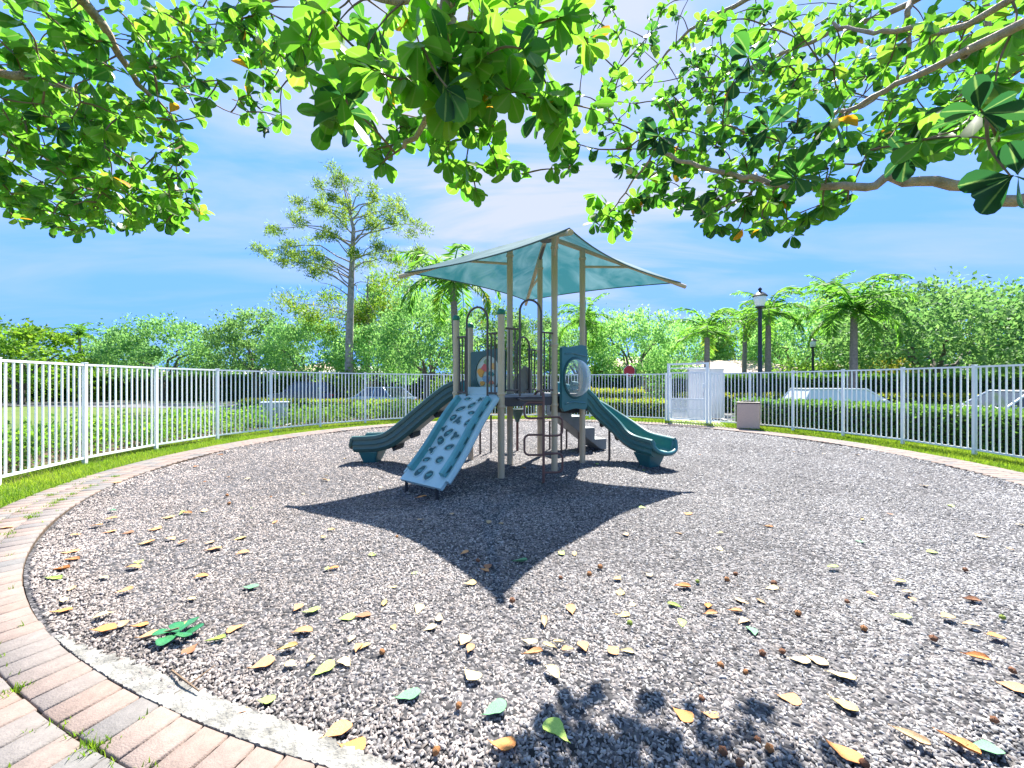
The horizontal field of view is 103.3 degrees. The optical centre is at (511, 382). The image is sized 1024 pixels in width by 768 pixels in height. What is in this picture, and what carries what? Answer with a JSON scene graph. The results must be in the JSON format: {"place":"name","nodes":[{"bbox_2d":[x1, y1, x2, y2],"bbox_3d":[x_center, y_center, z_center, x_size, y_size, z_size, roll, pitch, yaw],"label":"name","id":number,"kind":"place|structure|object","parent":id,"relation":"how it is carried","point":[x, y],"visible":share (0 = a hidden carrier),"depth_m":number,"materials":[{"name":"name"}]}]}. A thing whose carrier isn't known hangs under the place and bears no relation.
{"place":"outdoors","nodes":[
{"label":"outdoors","id":0,"kind":"place"},
{"bbox_2d":[2,401,733,420],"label":"road","id":1,"kind":"structure","parent":0,"point":[139,405],"depth_m":29.34,"materials":[{"name":"asphalt"}]},
{"bbox_2d":[268,382,344,400],"bbox_3d":[-13.668,0.816,26.999,4.520,1.697,2.100,0,0,8],"label":"parked car","id":2,"kind":"object","parent":1,"relation":"on","point":[304,391],"visible":0.37,"depth_m":26.15,"materials":[{"name":"blue paint"}]},
{"bbox_2d":[344,387,417,401],"bbox_3d":[-7.823,0.966,23.995,4.520,1.398,2.100,0,0,30],"label":"parked car","id":3,"kind":"object","parent":1,"relation":"on","point":[374,393],"visible":0.22,"depth_m":23.17,"materials":[{"name":"grey paint"}]},
{"bbox_2d":[0,386,1019,617],"bbox_3d":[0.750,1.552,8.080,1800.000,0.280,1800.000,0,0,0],"label":"ground","id":4,"kind":"structure","parent":0,"point":[17,414],"depth_m":20.72,"materials":[{"name":"plant"}]},
{"bbox_2d":[0,315,68,380],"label":"oak tree","id":5,"kind":"object","parent":4,"relation":"on","point":[23,355],"visible":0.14,"depth_m":34.63,"materials":[{"name":"green plant"}]},
{"bbox_2d":[0,316,100,403],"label":"shade tree","id":6,"kind":"object","parent":4,"relation":"on","point":[26,332],"visible":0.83,"depth_m":30.91,"materials":[{"name":"green plant"}]},
{"bbox_2d":[2,357,102,402],"bbox_3d":[-41.212,-0.018,35.902,10.288,5.275,7.738,0,0,0],"label":"bush","id":7,"kind":"object","parent":4,"relation":"on","point":[32,391],"visible":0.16,"depth_m":34.20,"materials":[{"name":"green plant"}]},
{"bbox_2d":[55,322,101,362],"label":"palm tree","id":8,"kind":"object","parent":4,"relation":"on","point":[80,330],"visible":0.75,"depth_m":47.85,"materials":[{"name":"green plant"}]},
{"bbox_2d":[88,368,145,401],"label":"bush","id":9,"kind":"object","parent":4,"relation":"on","point":[101,389],"visible":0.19,"depth_m":36.09,"materials":[{"name":"green plant"}]},
{"bbox_2d":[70,334,165,373],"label":"oak tree","id":10,"kind":"object","parent":4,"relation":"on","point":[89,345],"visible":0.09,"depth_m":50.57,"materials":[{"name":"green plant"}]},
{"bbox_2d":[77,311,231,401],"bbox_3d":[-31.020,-2.156,36.221,10.745,8.275,10.570,0,0,-42],"label":"oak tree","id":11,"kind":"object","parent":4,"relation":"on","point":[112,352],"visible":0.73,"depth_m":33.98,"materials":[{"name":"green plant"}]},
{"bbox_2d":[54,634,408,767],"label":"kerb","id":12,"kind":"structure","parent":4,"relation":"on","point":[274,734],"depth_m":1.68,"materials":[{"name":"concrete"}]},
{"bbox_2d":[170,665,214,691],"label":"dry twig","id":13,"kind":"object","parent":12,"relation":"on","point":[182,678],"visible":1,"depth_m":1.87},
{"bbox_2d":[193,303,319,397],"bbox_3d":[-22.692,-2.499,35.886,9.813,9.002,9.001,0,0,34],"label":"oak tree","id":14,"kind":"object","parent":4,"relation":"on","point":[235,341],"visible":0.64,"depth_m":33.75,"materials":[{"name":"green plant"}]},
{"bbox_2d":[2,372,535,400],"bbox_3d":[-29.011,0.509,36.961,62.652,2.848,3.871,0,0,4],"label":"hedge","id":15,"kind":"object","parent":4,"relation":"on","point":[417,392],"visible":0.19,"depth_m":36.44,"materials":[{"name":"green plant"}]},
{"bbox_2d":[252,314,355,382],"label":"oak tree","id":16,"kind":"object","parent":4,"relation":"on","point":[274,359],"visible":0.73,"depth_m":30.30,"materials":[{"name":"green plant"}]},
{"bbox_2d":[0,357,666,483],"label":"picket fence","id":17,"kind":"object","parent":4,"relation":"on","point":[85,456],"visible":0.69,"depth_m":8.39,"materials":[{"name":"metal"}]},
{"bbox_2d":[264,258,413,386],"bbox_3d":[-13.987,-4.231,32.978,13.043,12.461,7.900,0,0,-12],"label":"oak tree","id":18,"kind":"object","parent":4,"relation":"on","point":[310,314],"visible":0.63,"depth_m":32.07,"materials":[{"name":"green plant"}]},
{"bbox_2d":[245,157,434,396],"bbox_3d":[-11.953,-6.661,27.920,13.593,17.323,6.434,0,0,0],"label":"pine tree","id":19,"kind":"object","parent":4,"relation":"on","point":[349,208],"visible":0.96,"depth_m":27.66,"materials":[{"name":"green plant"}]},
{"bbox_2d":[314,364,367,398],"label":"bush","id":20,"kind":"object","parent":4,"relation":"on","point":[361,385],"visible":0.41,"depth_m":27.10,"materials":[{"name":"green plant"}]},
{"bbox_2d":[0,413,685,485],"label":"soil bed","id":21,"kind":"object","parent":4,"relation":"on","point":[52,459],"visible":0.12,"depth_m":8.47,"materials":[{"name":"soil"}]},
{"bbox_2d":[2,417,65,470],"bbox_3d":[-8.241,1.066,6.381,1.654,1.020,1.534,0,0,-27],"label":"shrub","id":22,"kind":"object","parent":21,"relation":"on","point":[17,457],"visible":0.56,"depth_m":6.68,"materials":[{"name":"green plant"}]},
{"bbox_2d":[2,415,77,454],"bbox_3d":[-9.857,1.142,8.120,1.699,0.924,1.735,0,0,23],"label":"shrub","id":23,"kind":"object","parent":21,"relation":"on","point":[10,432],"visible":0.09,"depth_m":8.20,"materials":[{"name":"green plant"}]},
{"bbox_2d":[2,408,113,458],"bbox_3d":[-8.591,0.983,7.811,1.663,1.029,1.573,0,0,0],"label":"shrub","id":24,"kind":"object","parent":21,"relation":"on","point":[65,432],"visible":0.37,"depth_m":7.76,"materials":[{"name":"green plant"}]},
{"bbox_2d":[69,409,145,441],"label":"shrub","id":25,"kind":"object","parent":21,"relation":"on","point":[123,419],"visible":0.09,"depth_m":9.61,"materials":[{"name":"green plant"}]},
{"bbox_2d":[88,414,178,451],"bbox_3d":[-8.199,1.161,8.762,1.485,0.981,1.495,0,0,0],"label":"shrub","id":26,"kind":"object","parent":21,"relation":"on","point":[134,433],"visible":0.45,"depth_m":8.58,"materials":[{"name":"green plant"}]},
{"bbox_2d":[139,407,212,442],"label":"shrub","id":27,"kind":"object","parent":21,"relation":"on","point":[179,424],"visible":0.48,"depth_m":9.81,"materials":[{"name":"green plant"}]},
{"bbox_2d":[184,403,255,436],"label":"shrub","id":28,"kind":"object","parent":21,"relation":"on","point":[228,420],"visible":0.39,"depth_m":10.69,"materials":[{"name":"green plant"}]},
{"bbox_2d":[232,401,289,429],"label":"shrub","id":29,"kind":"object","parent":21,"relation":"on","point":[265,419],"visible":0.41,"depth_m":11.92,"materials":[{"name":"green plant"}]},
{"bbox_2d":[258,401,288,425],"bbox_3d":[-7.846,1.081,13.400,0.950,0.885,0.700,0,0,-25],"label":"utility cabinet","id":30,"kind":"object","parent":21,"relation":"on","point":[281,406],"visible":0.42,"depth_m":13.21,"materials":[{"name":"white metal"}]},
{"bbox_2d":[277,400,324,426],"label":"shrub","id":31,"kind":"object","parent":21,"relation":"on","point":[293,418],"visible":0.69,"depth_m":12.75,"materials":[{"name":"green plant"}]},
{"bbox_2d":[304,401,349,423],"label":"shrub","id":32,"kind":"object","parent":21,"relation":"on","point":[336,412],"visible":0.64,"depth_m":13.98,"materials":[{"name":"green plant"}]},
{"bbox_2d":[344,398,386,419],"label":"shrub","id":33,"kind":"object","parent":21,"relation":"on","point":[375,413],"visible":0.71,"depth_m":14.74,"materials":[{"name":"green plant"}]},
{"bbox_2d":[372,394,412,418],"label":"shrub","id":34,"kind":"object","parent":21,"relation":"on","point":[392,407],"visible":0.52,"depth_m":15.26,"materials":[{"name":"green plant"}]},
{"bbox_2d":[536,396,664,418],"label":"hedge","id":35,"kind":"object","parent":21,"relation":"on","point":[644,407],"visible":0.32,"depth_m":16.16,"materials":[{"name":"green plant"}]},
{"bbox_2d":[591,386,645,399],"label":"hedge","id":36,"kind":"object","parent":21,"relation":"on","point":[600,393],"visible":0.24,"depth_m":17.17,"materials":[{"name":"yellow plant"}]},
{"bbox_2d":[309,319,422,388],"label":"oak tree","id":37,"kind":"object","parent":4,"relation":"on","point":[360,353],"visible":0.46,"depth_m":29.14,"materials":[{"name":"green plant"}]},
{"bbox_2d":[237,396,536,415],"bbox_3d":[-6.708,1.281,20.556,16.102,1.115,1.722,0,0,13],"label":"hedge","id":38,"kind":"object","parent":4,"relation":"on","point":[532,409],"visible":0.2,"depth_m":20.90,"materials":[{"name":"green plant"}]},
{"bbox_2d":[342,264,448,366],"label":"oak tree","id":39,"kind":"object","parent":4,"relation":"on","point":[395,290],"visible":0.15,"depth_m":42.20,"materials":[{"name":"green plant"}]},
{"bbox_2d":[366,286,483,399],"bbox_3d":[-5.877,-2.133,27.104,8.395,8.175,7.695,0,0,45],"label":"oak tree","id":40,"kind":"object","parent":4,"relation":"on","point":[389,334],"visible":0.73,"depth_m":25.20,"materials":[{"name":"green plant"}]},
{"bbox_2d":[391,243,501,380],"bbox_3d":[-3.433,-2.510,21.896,5.872,9.004,5.181,0,0,-22],"label":"palm tree","id":41,"kind":"object","parent":4,"relation":"on","point":[451,289],"visible":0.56,"depth_m":21.68,"materials":[{"name":"green plant"}]},
{"bbox_2d":[421,360,506,394],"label":"bush","id":42,"kind":"object","parent":4,"relation":"on","point":[441,382],"visible":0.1,"depth_m":29.56,"materials":[{"name":"green plant"}]},
{"bbox_2d":[441,296,536,372],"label":"oak tree","id":43,"kind":"object","parent":4,"relation":"on","point":[524,331],"visible":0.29,"depth_m":36.49,"materials":[{"name":"green plant"}]},
{"bbox_2d":[0,0,1023,248],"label":"overhanging tree","id":44,"kind":"object","parent":4,"relation":"on","point":[446,88],"visible":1,"depth_m":2.09,"materials":[{"name":"green plant"}]},
{"bbox_2d":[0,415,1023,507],"bbox_3d":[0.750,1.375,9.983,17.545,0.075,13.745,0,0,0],"label":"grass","id":45,"kind":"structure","parent":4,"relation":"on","point":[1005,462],"depth_m":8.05,"materials":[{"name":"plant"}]},
{"bbox_2d":[23,421,1023,767],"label":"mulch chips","id":46,"kind":"object","parent":4,"relation":"on","point":[408,729],"visible":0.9,"depth_m":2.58,"materials":[{"name":"gravel"}]},
{"bbox_2d":[90,623,116,631],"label":"fallen leaf","id":47,"kind":"object","parent":46,"relation":"on","point":[107,627],"visible":1,"depth_m":2.30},
{"bbox_2d":[141,617,203,645],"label":"leaf sprig","id":48,"kind":"object","parent":46,"relation":"on","point":[177,628],"visible":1,"depth_m":2.22,"materials":[{"name":"plant"}]},
{"bbox_2d":[249,655,274,668],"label":"fallen leaf","id":49,"kind":"object","parent":46,"relation":"on","point":[266,660],"visible":1,"depth_m":2.01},
{"bbox_2d":[311,660,334,675],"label":"fallen leaf","id":50,"kind":"object","parent":46,"relation":"on","point":[327,665],"visible":1,"depth_m":1.98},
{"bbox_2d":[320,719,351,737],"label":"fallen leaf","id":51,"kind":"object","parent":46,"relation":"on","point":[340,727],"visible":1,"depth_m":1.63,"materials":[{"name":"plant"}]},
{"bbox_2d":[337,737,365,749],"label":"fallen leaf","id":52,"kind":"object","parent":46,"relation":"on","point":[359,743],"visible":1,"depth_m":1.56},
{"bbox_2d":[395,687,420,699],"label":"fallen leaf","id":53,"kind":"object","parent":46,"relation":"on","point":[411,693],"visible":1,"depth_m":1.81,"materials":[{"name":"plant"}]},
{"bbox_2d":[464,667,481,680],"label":"fallen leaf","id":54,"kind":"object","parent":46,"relation":"on","point":[471,675],"visible":1,"depth_m":1.93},
{"bbox_2d":[481,698,505,714],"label":"fallen leaf","id":55,"kind":"object","parent":46,"relation":"on","point":[497,706],"visible":1,"depth_m":1.73,"materials":[{"name":"plant"}]},
{"bbox_2d":[487,736,515,750],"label":"fallen leaf","id":56,"kind":"object","parent":46,"relation":"on","point":[505,743],"visible":1,"depth_m":1.56,"materials":[{"name":"plant"}]},
{"bbox_2d":[349,228,686,499],"bbox_3d":[0.204,-0.502,7.045,4.757,4.205,4.490,0,0,-39],"label":"playground structure","id":57,"kind":"object","parent":46,"relation":"on","point":[554,265],"visible":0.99,"depth_m":6.86,"materials":[{"name":"teal"}]},
{"bbox_2d":[545,664,559,677],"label":"fallen leaf","id":58,"kind":"object","parent":46,"relation":"on","point":[553,670],"visible":1,"depth_m":1.96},
{"bbox_2d":[542,717,570,743],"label":"fallen leaf","id":59,"kind":"object","parent":46,"relation":"on","point":[553,725],"visible":1,"depth_m":1.63,"materials":[{"name":"plant"}]},
{"bbox_2d":[671,705,693,722],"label":"fallen leaf","id":60,"kind":"object","parent":46,"relation":"on","point":[685,716],"visible":1,"depth_m":1.69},
{"bbox_2d":[775,693,801,705],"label":"fallen leaf","id":61,"kind":"object","parent":46,"relation":"on","point":[793,698],"visible":1,"depth_m":1.78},
{"bbox_2d":[829,695,857,711],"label":"fallen leaf","id":62,"kind":"object","parent":46,"relation":"on","point":[848,705],"visible":1,"depth_m":1.75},
{"bbox_2d":[823,736,863,763],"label":"fallen leaf","id":63,"kind":"object","parent":46,"relation":"on","point":[848,754],"visible":0.94,"depth_m":1.52,"materials":[{"name":"plant"}]},
{"bbox_2d":[889,724,930,744],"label":"fallen leaf","id":64,"kind":"object","parent":46,"relation":"on","point":[916,736],"visible":1,"depth_m":1.59,"materials":[{"name":"plant"}]},
{"bbox_2d":[932,727,981,754],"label":"fallen leaf","id":65,"kind":"object","parent":46,"relation":"on","point":[961,742],"visible":1,"depth_m":1.55,"materials":[{"name":"plant"}]},
{"bbox_2d":[960,651,990,659],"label":"fallen leaf","id":66,"kind":"object","parent":46,"relation":"on","point":[978,655],"visible":1,"depth_m":2.06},
{"bbox_2d":[965,739,1005,754],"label":"fallen leaf","id":67,"kind":"object","parent":46,"relation":"on","point":[985,745],"visible":1,"depth_m":1.54,"materials":[{"name":"plant"}]},
{"bbox_2d":[992,679,1023,692],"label":"fallen leaf","id":68,"kind":"object","parent":46,"relation":"on","point":[1015,686],"visible":1,"depth_m":1.85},
{"bbox_2d":[493,310,578,373],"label":"oak tree","id":69,"kind":"object","parent":4,"relation":"on","point":[547,320],"visible":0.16,"depth_m":40.29,"materials":[{"name":"green plant"}]},
{"bbox_2d":[506,354,569,392],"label":"bush","id":70,"kind":"object","parent":4,"relation":"on","point":[546,370],"visible":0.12,"depth_m":32.38,"materials":[{"name":"green plant"}]},
{"bbox_2d":[533,306,631,373],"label":"oak tree","id":71,"kind":"object","parent":4,"relation":"on","point":[563,342],"visible":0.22,"depth_m":35.60,"materials":[{"name":"green plant"}]},
{"bbox_2d":[558,293,614,349],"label":"palm tree","id":72,"kind":"object","parent":4,"relation":"on","point":[591,322],"visible":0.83,"depth_m":27.86,"materials":[{"name":"green plant"}]},
{"bbox_2d":[543,372,638,392],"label":"hedge","id":73,"kind":"object","parent":4,"relation":"on","point":[621,381],"visible":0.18,"depth_m":29.80,"materials":[{"name":"green plant"}]},
{"bbox_2d":[572,358,623,388],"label":"bush","id":74,"kind":"object","parent":4,"relation":"on","point":[594,372],"visible":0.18,"depth_m":30.17,"materials":[{"name":"green plant"}]},
{"bbox_2d":[587,357,679,398],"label":"house","id":75,"kind":"structure","parent":4,"relation":"on","point":[642,382],"depth_m":42.09,"materials":[{"name":"tile"}]},
{"bbox_2d":[587,303,688,381],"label":"oak tree","id":76,"kind":"object","parent":4,"relation":"on","point":[657,334],"visible":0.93,"depth_m":28.68,"materials":[{"name":"green plant"}]},
{"bbox_2d":[642,352,701,399],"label":"bush","id":77,"kind":"object","parent":4,"relation":"on","point":[673,370],"visible":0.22,"depth_m":30.82,"materials":[{"name":"green plant"}]},
{"bbox_2d":[634,310,739,378],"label":"oak tree","id":78,"kind":"object","parent":4,"relation":"on","point":[694,353],"visible":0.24,"depth_m":37.26,"materials":[{"name":"green plant"}]},
{"bbox_2d":[664,307,744,367],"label":"palm tree","id":79,"kind":"object","parent":4,"relation":"on","point":[705,329],"visible":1,"depth_m":22.87,"materials":[{"name":"green plant"}]},
{"bbox_2d":[697,315,785,362],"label":"oak tree","id":80,"kind":"object","parent":4,"relation":"on","point":[725,328],"visible":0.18,"depth_m":36.46,"materials":[{"name":"green plant"}]},
{"bbox_2d":[654,360,830,398],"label":"house","id":81,"kind":"structure","parent":4,"relation":"on","point":[732,366],"depth_m":33.11,"materials":[{"name":"paint"}]},
{"bbox_2d":[716,301,778,373],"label":"palm tree","id":82,"kind":"object","parent":4,"relation":"on","point":[744,356],"visible":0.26,"depth_m":30.90,"materials":[{"name":"green plant"}]},
{"bbox_2d":[736,400,759,429],"bbox_3d":[7.200,0.983,12.350,0.630,0.853,0.630,0,0,31],"label":"litter bin","id":83,"kind":"object","parent":4,"relation":"on","point":[748,414],"visible":0.96,"depth_m":12.10,"materials":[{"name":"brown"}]},
{"bbox_2d":[752,287,767,397],"bbox_3d":[9.790,-0.994,16.000,0.540,5.516,0.532,0,0,0],"label":"street lamp","id":84,"kind":"object","parent":4,"relation":"on","point":[759,297],"visible":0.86,"depth_m":15.93,"materials":[{"name":"metal"}]},
{"bbox_2d":[727,285,810,377],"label":"palm tree","id":85,"kind":"object","parent":4,"relation":"on","point":[771,312],"visible":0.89,"depth_m":23.82,"materials":[{"name":"green plant"}]},
{"bbox_2d":[763,355,828,374],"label":"bush","id":86,"kind":"object","parent":4,"relation":"on","point":[799,368],"visible":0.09,"depth_m":29.61,"materials":[{"name":"green plant"}]},
{"bbox_2d":[735,293,862,370],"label":"oak tree","id":87,"kind":"object","parent":4,"relation":"on","point":[786,324],"visible":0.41,"depth_m":32.63,"materials":[{"name":"green plant"}]},
{"bbox_2d":[674,390,978,412],"bbox_3d":[28.815,1.141,19.912,39.452,1.446,1.767,0,0,11],"label":"hedge","id":88,"kind":"object","parent":4,"relation":"on","point":[957,397],"visible":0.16,"depth_m":21.32,"materials":[{"name":"green plant"}]},
{"bbox_2d":[799,270,865,366],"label":"palm tree","id":89,"kind":"object","parent":4,"relation":"on","point":[843,275],"visible":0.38,"depth_m":33.98,"materials":[{"name":"green plant"}]},
{"bbox_2d":[771,280,897,365],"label":"oak tree","id":90,"kind":"object","parent":4,"relation":"on","point":[795,337],"visible":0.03,"depth_m":43.68,"materials":[{"name":"green plant"}]},
{"bbox_2d":[814,356,862,373],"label":"bush","id":91,"kind":"object","parent":4,"relation":"on","point":[830,367],"visible":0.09,"depth_m":31.52,"materials":[{"name":"green plant"}]},
{"bbox_2d":[664,372,1023,410],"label":"hedge","id":92,"kind":"object","parent":4,"relation":"on","point":[957,382],"visible":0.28,"depth_m":22.31,"materials":[{"name":"green plant"}]},
{"bbox_2d":[791,273,918,387],"bbox_3d":[17.506,-1.856,20.980,4.852,7.696,4.871,0,0,0],"label":"palm tree","id":93,"kind":"object","parent":4,"relation":"on","point":[861,304],"visible":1,"depth_m":20.52,"materials":[{"name":"green plant"}]},
{"bbox_2d":[709,364,1023,458],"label":"picket fence","id":94,"kind":"object","parent":4,"relation":"on","point":[974,449],"visible":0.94,"depth_m":9.13,"materials":[{"name":"metal"}]},
{"bbox_2d":[732,395,1023,455],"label":"hedge","id":95,"kind":"object","parent":4,"relation":"on","point":[957,425],"visible":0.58,"depth_m":9.87,"materials":[{"name":"green plant"}]},
{"bbox_2d":[858,350,922,373],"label":"bush","id":96,"kind":"object","parent":4,"relation":"on","point":[893,366],"visible":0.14,"depth_m":26.55,"materials":[{"name":"green plant"}]},
{"bbox_2d":[816,278,967,368],"bbox_3d":[33.444,-3.474,36.127,9.984,11.094,10.885,0,0,-13],"label":"oak tree","id":97,"kind":"object","parent":4,"relation":"on","point":[893,286],"visible":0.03,"depth_m":34.01,"materials":[{"name":"green plant"}]},
{"bbox_2d":[795,266,1023,379],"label":"oak tree","id":98,"kind":"object","parent":4,"relation":"on","point":[942,297],"visible":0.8,"depth_m":22.53,"materials":[{"name":"green plant"}]},
{"bbox_2d":[890,274,1023,372],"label":"oak tree","id":99,"kind":"object","parent":4,"relation":"on","point":[1013,284],"visible":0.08,"depth_m":29.57,"materials":[{"name":"green plant"}]},
{"bbox_2d":[951,390,1023,409],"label":"parked car","id":100,"kind":"object","parent":4,"relation":"on","point":[1002,398],"visible":0.05,"depth_m":13.94,"materials":[{"name":"white paint"}]},
{"bbox_2d":[969,295,1023,372],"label":"oak tree","id":101,"kind":"object","parent":4,"relation":"on","point":[1013,344],"visible":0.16,"depth_m":24.20,"materials":[{"name":"green plant"}]},
{"bbox_2d":[0,419,1023,767],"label":"paver path","id":102,"kind":"structure","parent":0,"point":[78,691],"depth_m":1.79,"materials":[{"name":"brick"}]},
{"bbox_2d":[0,474,157,767],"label":"weeds","id":103,"kind":"object","parent":102,"relation":"on","point":[93,744],"visible":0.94,"depth_m":1.80,"materials":[{"name":"green plant"}]},
{"bbox_2d":[0,0,1023,378],"label":"sky","id":104,"kind":"structure","parent":0,"point":[246,178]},
{"bbox_2d":[670,418,724,426],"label":"pavement","id":105,"kind":"structure","parent":0,"point":[693,422],"depth_m":14.43,"materials":[{"name":"concrete"}]},
{"bbox_2d":[667,362,708,423],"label":"gate","id":106,"kind":"structure","parent":105,"relation":"on","point":[671,408],"depth_m":14.15,"materials":[{"name":"metal"}]},
{"bbox_2d":[686,368,726,420],"bbox_3d":[7.716,0.520,16.200,1.450,2.135,0.800,0,0,18],"label":"utility cabinet","id":107,"kind":"object","parent":105,"relation":"on","point":[716,370],"visible":0.52,"depth_m":15.92,"materials":[{"name":"white metal"}]},
{"bbox_2d":[783,388,895,403],"bbox_3d":[14.217,0.956,17.301,4.520,1.418,2.100,0,0,6],"label":"parked car","id":108,"kind":"object","parent":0,"point":[835,394],"visible":0.1,"depth_m":16.64,"materials":[{"name":"white paint"}]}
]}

